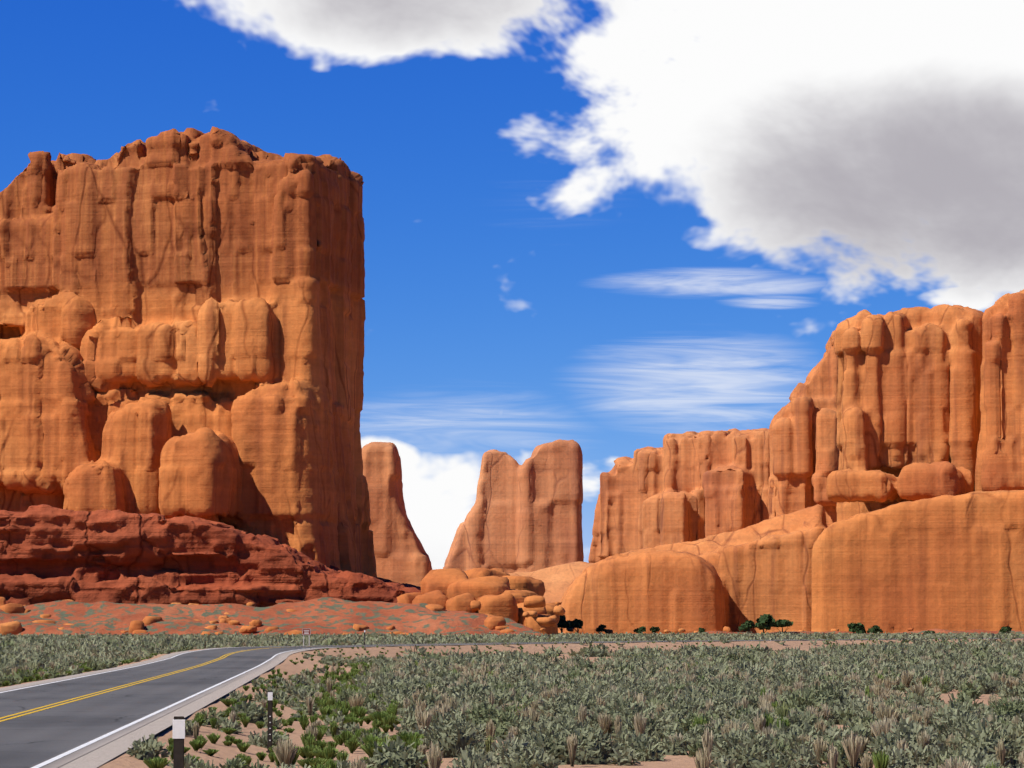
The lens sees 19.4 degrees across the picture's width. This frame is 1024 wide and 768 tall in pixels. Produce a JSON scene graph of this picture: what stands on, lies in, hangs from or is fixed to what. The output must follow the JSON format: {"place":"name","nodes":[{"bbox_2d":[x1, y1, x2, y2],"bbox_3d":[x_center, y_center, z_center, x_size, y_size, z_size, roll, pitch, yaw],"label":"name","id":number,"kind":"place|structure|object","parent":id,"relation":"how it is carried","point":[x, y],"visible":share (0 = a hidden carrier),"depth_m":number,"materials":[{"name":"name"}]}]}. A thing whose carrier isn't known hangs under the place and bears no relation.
{"place":"outdoors","nodes":[
{"label":"outdoors","id":0,"kind":"place"},
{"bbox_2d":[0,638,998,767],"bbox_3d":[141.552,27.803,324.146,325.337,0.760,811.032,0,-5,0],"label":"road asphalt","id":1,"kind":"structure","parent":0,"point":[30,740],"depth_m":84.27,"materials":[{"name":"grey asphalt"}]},
{"bbox_2d":[0,639,844,721],"bbox_3d":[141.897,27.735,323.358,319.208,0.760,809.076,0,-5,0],"label":"yellow road line","id":2,"kind":"object","parent":1,"relation":"on","point":[127,686],"visible":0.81,"depth_m":90.97,"materials":[{"name":"paint"}]},
{"bbox_2d":[0,638,925,692],"bbox_3d":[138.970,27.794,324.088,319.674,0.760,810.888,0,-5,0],"label":"road line edge","id":3,"kind":"object","parent":1,"relation":"on","point":[135,666],"visible":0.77,"depth_m":132.51,"materials":[{"name":"white paint"}]},
{"bbox_2d":[0,638,959,718],"bbox_3d":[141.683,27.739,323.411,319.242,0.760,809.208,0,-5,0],"label":"yellow road line","id":4,"kind":"object","parent":1,"relation":"on","point":[124,685],"visible":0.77,"depth_m":93.05,"materials":[{"name":"paint"}]},
{"bbox_2d":[31,638,996,767],"bbox_3d":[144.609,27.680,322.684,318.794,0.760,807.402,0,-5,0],"label":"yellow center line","id":5,"kind":"object","parent":1,"relation":"on","point":[84,745],"visible":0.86,"depth_m":60.64,"materials":[{"name":"white paint"}]},
{"bbox_2d":[0,638,1020,767],"bbox_3d":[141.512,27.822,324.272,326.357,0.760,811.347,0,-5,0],"label":"road shoulder gravel","id":6,"kind":"structure","parent":0,"point":[100,756],"depth_m":70.10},
{"bbox_2d":[0,631,1023,767],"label":"desert shrubs","id":7,"kind":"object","parent":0,"point":[740,706],"depth_m":82.04,"materials":[{"name":"green plant"}]},
{"bbox_2d":[0,634,1023,767],"bbox_3d":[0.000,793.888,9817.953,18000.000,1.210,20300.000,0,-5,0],"label":"ground","id":8,"kind":"structure","parent":0,"point":[220,756],"depth_m":94.94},
{"bbox_2d":[172,716,184,767],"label":"marker post","id":9,"kind":"object","parent":8,"relation":"on","point":[178,736],"visible":1,"depth_m":29.80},
{"bbox_2d":[0,504,420,606],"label":"rock ledge","id":10,"kind":"object","parent":8,"relation":"on","point":[48,553],"depth_m":596.34,"materials":[{"name":"red stone"}]},
{"bbox_2d":[0,126,376,576],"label":"butte","id":11,"kind":"object","parent":10,"relation":"on","point":[182,317],"visible":0.77,"depth_m":660.17,"materials":[{"name":"orange stone"}]},
{"bbox_2d":[266,691,272,752],"bbox_3d":[-4.690,6.586,58.159,0.142,1.280,0.050,0,-5,0],"label":"delineator","id":12,"kind":"object","parent":8,"relation":"on","point":[270,715],"visible":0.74,"depth_m":58.16},
{"bbox_2d":[0,591,543,635],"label":"talus","id":13,"kind":"structure","parent":8,"relation":"on","point":[328,615],"depth_m":566.82,"materials":[{"name":"red soil"}]},
{"bbox_2d":[302,629,310,645],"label":"road sign","id":14,"kind":"object","parent":8,"relation":"on","point":[306,631],"visible":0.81,"depth_m":217.19,"materials":[{"name":"white metal"}]},
{"bbox_2d":[362,442,431,586],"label":"spire","id":15,"kind":"structure","parent":8,"relation":"on","point":[401,555],"depth_m":999.92,"materials":[{"name":"orange stone"}]},
{"bbox_2d":[0,568,913,634],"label":"boulders","id":16,"kind":"object","parent":8,"relation":"on","point":[496,595],"visible":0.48,"depth_m":587.14,"materials":[{"name":"orange stone"}]},
{"bbox_2d":[508,561,593,602],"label":"sandstone slope","id":17,"kind":"structure","parent":8,"relation":"on","point":[557,580],"depth_m":1029.22,"materials":[{"name":"orange stone"}]},
{"bbox_2d":[557,614,1011,633],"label":"trees","id":18,"kind":"object","parent":8,"relation":"on","point":[766,621],"visible":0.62,"depth_m":688.85,"materials":[{"name":"green plant"}]},
{"bbox_2d":[558,490,1023,633],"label":"apron","id":19,"kind":"object","parent":8,"relation":"on","point":[951,562],"visible":0.67,"depth_m":724.10,"materials":[{"name":"orange stone"}]},
{"bbox_2d":[588,289,1023,562],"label":"wall","id":20,"kind":"structure","parent":19,"relation":"on","point":[881,411],"depth_m":829.34,"materials":[{"name":"orange stone"}]},
{"bbox_2d":[685,629,1023,634],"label":"bank","id":21,"kind":"structure","parent":8,"relation":"on","point":[976,631],"depth_m":694.80,"materials":[{"name":"orange soil"}]},
{"bbox_2d":[0,0,1023,569],"label":"sky","id":22,"kind":"structure","parent":0,"point":[612,228],"materials":[{"name":"blue"}]},
{"bbox_2d":[443,439,583,572],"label":"fin","id":23,"kind":"object","parent":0,"point":[526,516],"visible":0.77,"depth_m":1197.73,"materials":[{"name":"orange stone"}]}
]}

